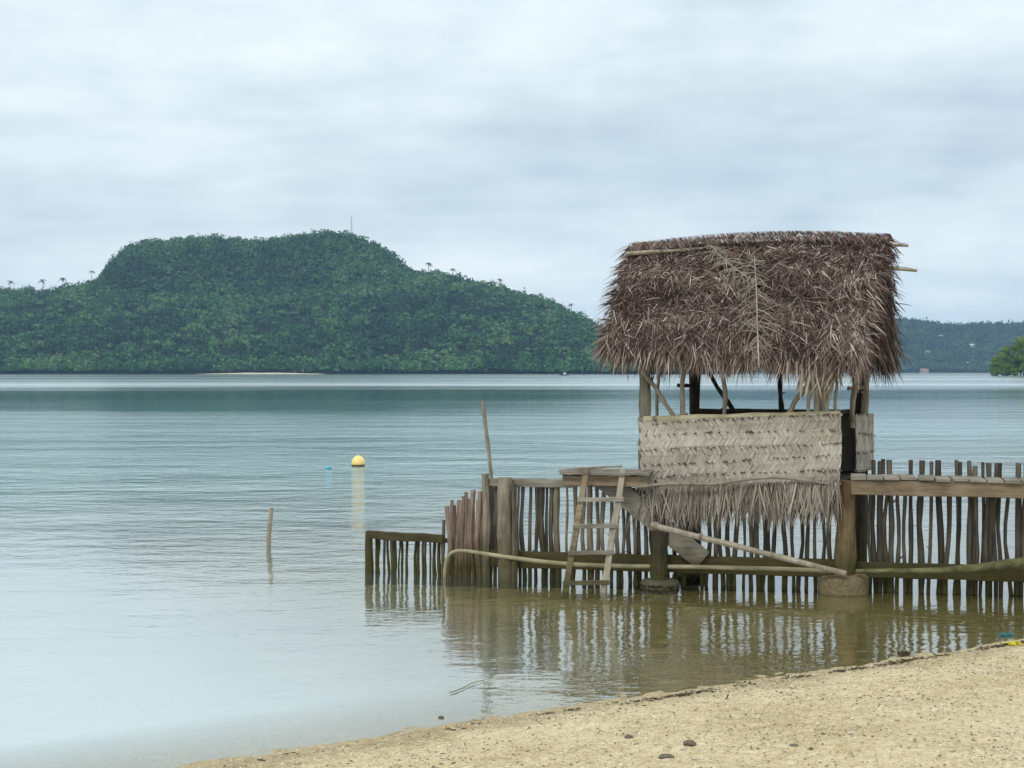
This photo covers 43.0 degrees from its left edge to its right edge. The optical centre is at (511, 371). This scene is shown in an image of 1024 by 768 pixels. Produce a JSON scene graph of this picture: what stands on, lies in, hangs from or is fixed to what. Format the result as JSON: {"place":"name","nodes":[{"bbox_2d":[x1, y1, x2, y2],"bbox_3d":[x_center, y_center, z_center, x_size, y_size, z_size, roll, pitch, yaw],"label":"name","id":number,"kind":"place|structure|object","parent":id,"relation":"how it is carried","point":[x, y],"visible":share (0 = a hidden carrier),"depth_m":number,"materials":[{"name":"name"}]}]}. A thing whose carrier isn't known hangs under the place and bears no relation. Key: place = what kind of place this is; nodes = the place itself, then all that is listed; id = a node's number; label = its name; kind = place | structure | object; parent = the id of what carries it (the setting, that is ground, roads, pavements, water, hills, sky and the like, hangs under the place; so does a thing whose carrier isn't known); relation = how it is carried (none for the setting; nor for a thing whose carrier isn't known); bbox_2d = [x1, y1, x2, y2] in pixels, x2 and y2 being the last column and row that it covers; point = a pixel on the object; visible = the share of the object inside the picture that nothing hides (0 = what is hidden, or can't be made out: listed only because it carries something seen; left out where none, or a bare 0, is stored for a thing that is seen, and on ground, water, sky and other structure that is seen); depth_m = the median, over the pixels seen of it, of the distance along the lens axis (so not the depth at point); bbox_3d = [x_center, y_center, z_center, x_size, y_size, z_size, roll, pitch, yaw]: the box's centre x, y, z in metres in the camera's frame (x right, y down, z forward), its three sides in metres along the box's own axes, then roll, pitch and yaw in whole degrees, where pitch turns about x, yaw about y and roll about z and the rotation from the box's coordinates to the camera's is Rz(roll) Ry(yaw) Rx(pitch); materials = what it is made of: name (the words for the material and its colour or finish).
{"place":"outdoors","nodes":[
{"label":"outdoors","id":0,"kind":"place"},
{"bbox_2d":[214,372,313,373],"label":"beach","id":1,"kind":"structure","parent":0,"point":[264,373],"depth_m":1201.05,"materials":[{"name":"beige sand"}]},
{"bbox_2d":[0,249,740,373],"bbox_3d":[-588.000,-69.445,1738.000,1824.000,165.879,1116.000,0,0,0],"label":"hill","id":2,"kind":"structure","parent":0,"point":[263,328],"depth_m":1295.67,"materials":[{"name":"green plant"}]},
{"bbox_2d":[0,229,748,372],"bbox_3d":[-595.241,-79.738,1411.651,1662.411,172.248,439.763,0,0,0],"label":"forest","id":3,"kind":"object","parent":2,"relation":"on","point":[404,286],"visible":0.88,"depth_m":1362.18,"materials":[{"name":"green plant"}]},
{"bbox_2d":[0,373,1023,767],"bbox_3d":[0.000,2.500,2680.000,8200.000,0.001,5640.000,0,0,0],"label":"water","id":4,"kind":"structure","parent":0,"point":[156,595],"depth_m":15.78,"materials":[{"name":"liquid"}]},
{"bbox_2d":[266,507,273,545],"bbox_3d":[-3.469,2.394,18.624,0.115,0.898,0.078,0,0,0],"label":"wooden stake","id":5,"kind":"object","parent":4,"relation":"in","point":[269,530],"visible":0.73,"depth_m":18.60,"materials":[{"name":"brown wood"}]},
{"bbox_2d":[352,455,364,466],"bbox_3d":[-4.059,2.377,34.331,0.352,0.361,0.352,0,0,0],"label":"mooring buoy","id":6,"kind":"object","parent":4,"relation":"on","point":[358,461],"visible":0.8,"depth_m":34.20,"materials":[{"name":"yellow plastic"}]},
{"bbox_2d":[449,679,485,692],"bbox_3d":[-0.354,2.488,10.294,0.034,0.009,0.503,0,0,31],"label":"thin stick","id":7,"kind":"object","parent":4,"relation":"on","point":[466,686],"visible":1,"depth_m":10.26,"materials":[{"name":"grey wood"}]},
{"bbox_2d":[988,345,1020,375],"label":"mangrove tree","id":8,"kind":"object","parent":4,"relation":"in","point":[999,364],"visible":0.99,"depth_m":693.43,"materials":[{"name":"green plant"}]},
{"bbox_2d":[995,631,1015,636],"bbox_3d":[4.660,2.494,12.303,0.190,0.056,0.168,0,0,0],"label":"net scrap","id":9,"kind":"object","parent":4,"relation":"on","point":[1005,634],"visible":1,"depth_m":12.29,"materials":[{"name":"teal plastic"}]},
{"bbox_2d":[1006,336,1023,375],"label":"mangrove tree","id":10,"kind":"object","parent":4,"relation":"in","point":[1017,348],"visible":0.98,"depth_m":691.10,"materials":[{"name":"green plant"}]},
{"bbox_2d":[0,0,1023,324],"label":"sky","id":11,"kind":"structure","parent":0,"point":[521,144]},
{"bbox_2d":[43,639,1023,767],"bbox_3d":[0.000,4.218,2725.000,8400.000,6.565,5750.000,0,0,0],"label":"beach and sea bed","id":12,"kind":"structure","parent":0,"point":[908,758],"depth_m":8.50,"materials":[{"name":"beige sand"}]},
{"bbox_2d":[365,530,443,574],"bbox_3d":[-1.326,2.532,16.030,1.015,1.137,0.145,0,0,13],"label":"fence","id":13,"kind":"object","parent":12,"relation":"on","point":[400,537],"visible":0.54,"depth_m":16.03,"materials":[{"name":"brown wood"}]},
{"bbox_2d":[441,490,482,577],"bbox_3d":[-0.536,2.223,15.845,0.715,1.561,0.200,0,0,16],"label":"stick fence","id":14,"kind":"object","parent":12,"relation":"on","point":[464,529],"visible":0.61,"depth_m":15.84,"materials":[{"name":"brown wood"}]},
{"bbox_2d":[481,401,493,511],"bbox_3d":[-0.204,1.681,15.891,0.363,2.646,0.070,0,0,15],"label":"leaning pole","id":15,"kind":"object","parent":12,"relation":"on","point":[487,446],"visible":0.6,"depth_m":15.89,"materials":[{"name":"brown wood"}]},
{"bbox_2d":[562,469,625,592],"bbox_3d":[0.941,1.859,14.883,0.773,1.458,0.425,0,0,0],"label":"ladder","id":16,"kind":"object","parent":12,"relation":"on","point":[613,526],"visible":0.98,"depth_m":14.85,"materials":[{"name":"brown wood"}]},
{"bbox_2d":[197,640,1023,767],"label":"coral grit","id":17,"kind":"object","parent":12,"relation":"on","point":[845,730],"visible":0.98,"depth_m":8.62,"materials":[{"name":"beige sand"}]},
{"bbox_2d":[624,734,633,738],"bbox_3d":[0.750,2.345,8.339,0.054,0.033,0.053,0,0,41],"label":"coral stone","id":18,"kind":"object","parent":12,"relation":"on","point":[627,736],"visible":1,"depth_m":8.33,"materials":[{"name":"grey stone"}]},
{"bbox_2d":[256,640,1023,760],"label":"seaweed wrack","id":19,"kind":"object","parent":12,"relation":"on","point":[842,671],"visible":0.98,"depth_m":10.49,"materials":[{"name":"brown plant"}]},
{"bbox_2d":[481,474,836,589],"bbox_3d":[1.751,2.171,15.273,4.340,1.865,0.256,0,0,12],"label":"picket fence","id":20,"kind":"object","parent":12,"relation":"on","point":[503,530],"visible":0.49,"depth_m":15.48,"materials":[{"name":"brown wood"}]},
{"bbox_2d":[443,549,829,577],"bbox_3d":[1.396,2.391,15.191,4.594,0.505,0.053,0,0,14],"label":"bent pole","id":21,"kind":"object","parent":20,"relation":"attached to","point":[647,566],"visible":0.91,"depth_m":15.18,"materials":[{"name":"brown wood"}]},
{"bbox_2d":[640,578,679,589],"bbox_3d":[1.720,2.754,15.079,0.470,0.713,0.375,0,0,0],"label":"concrete footing","id":22,"kind":"object","parent":12,"relation":"on","point":[667,584],"visible":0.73,"depth_m":14.95,"materials":[{"name":"grey concrete"}]},
{"bbox_2d":[658,753,674,758],"bbox_3d":[0.921,2.296,7.752,0.100,0.038,0.065,0,0,0],"label":"coral stone","id":23,"kind":"object","parent":12,"relation":"on","point":[664,756],"visible":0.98,"depth_m":7.73,"materials":[{"name":"grey stone"}]},
{"bbox_2d":[672,573,704,579],"bbox_3d":[2.156,2.757,15.752,0.433,0.715,0.351,0,0,0],"label":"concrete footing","id":24,"kind":"object","parent":12,"relation":"on","point":[692,576],"visible":0.16,"depth_m":15.60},
{"bbox_2d":[683,739,695,745],"bbox_3d":[1.095,2.293,8.012,0.083,0.049,0.067,0,0,0],"label":"coral stone","id":25,"kind":"object","parent":12,"relation":"on","point":[687,742],"visible":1,"depth_m":7.99,"materials":[{"name":"grey stone"}]},
{"bbox_2d":[389,652,1021,767],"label":"leaf litter","id":26,"kind":"object","parent":12,"relation":"on","point":[784,721],"visible":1,"depth_m":8.83,"materials":[{"name":"brown plant"}]},
{"bbox_2d":[590,230,916,580],"bbox_3d":[2.981,0.690,15.774,3.642,4.824,3.196,0,0,21],"label":"thatched hut","id":27,"kind":"object","parent":12,"relation":"on","point":[819,312],"visible":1,"depth_m":15.01,"materials":[{"name":"brown plant"}]},
{"bbox_2d":[559,465,708,564],"bbox_3d":[1.414,1.694,15.175,1.748,1.186,0.435,0,0,14],"label":"landing","id":28,"kind":"object","parent":27,"relation":"attached to","point":[691,551],"visible":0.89,"depth_m":15.12,"materials":[{"name":"grey wood"}]},
{"bbox_2d":[817,572,869,594],"bbox_3d":[3.762,2.697,14.754,0.610,0.829,0.474,0,0,0],"label":"concrete footing","id":29,"kind":"object","parent":12,"relation":"on","point":[837,584],"visible":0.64,"depth_m":14.57,"materials":[{"name":"beige concrete"}]},
{"bbox_2d":[856,557,1023,573],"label":"mossy log","id":30,"kind":"object","parent":29,"relation":"on","point":[1006,564],"visible":1,"depth_m":14.27,"materials":[{"name":"brown wood"}]},
{"bbox_2d":[896,650,912,655],"bbox_3d":[3.457,2.489,11.472,0.149,0.072,0.151,0,0,-12],"label":"seaweed tuft","id":31,"kind":"object","parent":12,"relation":"on","point":[904,653],"visible":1,"depth_m":11.45,"materials":[{"name":"brown plant"}]},
{"bbox_2d":[851,473,1023,498],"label":"walkway","id":32,"kind":"structure","parent":12,"relation":"on","point":[933,486],"depth_m":14.27,"materials":[{"name":"brown wood"}]},
{"bbox_2d":[856,459,1023,595],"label":"picket fence","id":33,"kind":"object","parent":12,"relation":"on","point":[882,557],"visible":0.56,"depth_m":14.63,"materials":[{"name":"brown wood"}]},
{"bbox_2d":[1002,641,1023,645],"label":"seaweed tuft","id":34,"kind":"object","parent":12,"relation":"on","point":[1013,643],"visible":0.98,"depth_m":11.68,"materials":[{"name":"yellow plant"}]},
{"bbox_2d":[732,324,1021,372],"bbox_3d":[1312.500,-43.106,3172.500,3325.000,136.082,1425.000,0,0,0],"label":"hill","id":35,"kind":"structure","parent":0,"point":[941,370],"depth_m":2541.63,"materials":[{"name":"green plant"}]},
{"bbox_2d":[753,315,1023,370],"bbox_3d":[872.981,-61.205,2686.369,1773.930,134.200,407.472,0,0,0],"label":"forest","id":36,"kind":"object","parent":35,"relation":"on","point":[953,333],"visible":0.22,"depth_m":2639.44,"materials":[{"name":"green plant"}]},
{"bbox_2d":[919,369,928,372],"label":"house","id":37,"kind":"structure","parent":35,"relation":"on","point":[923,370],"depth_m":2480.10,"materials":[{"name":"white paint"}]}
]}

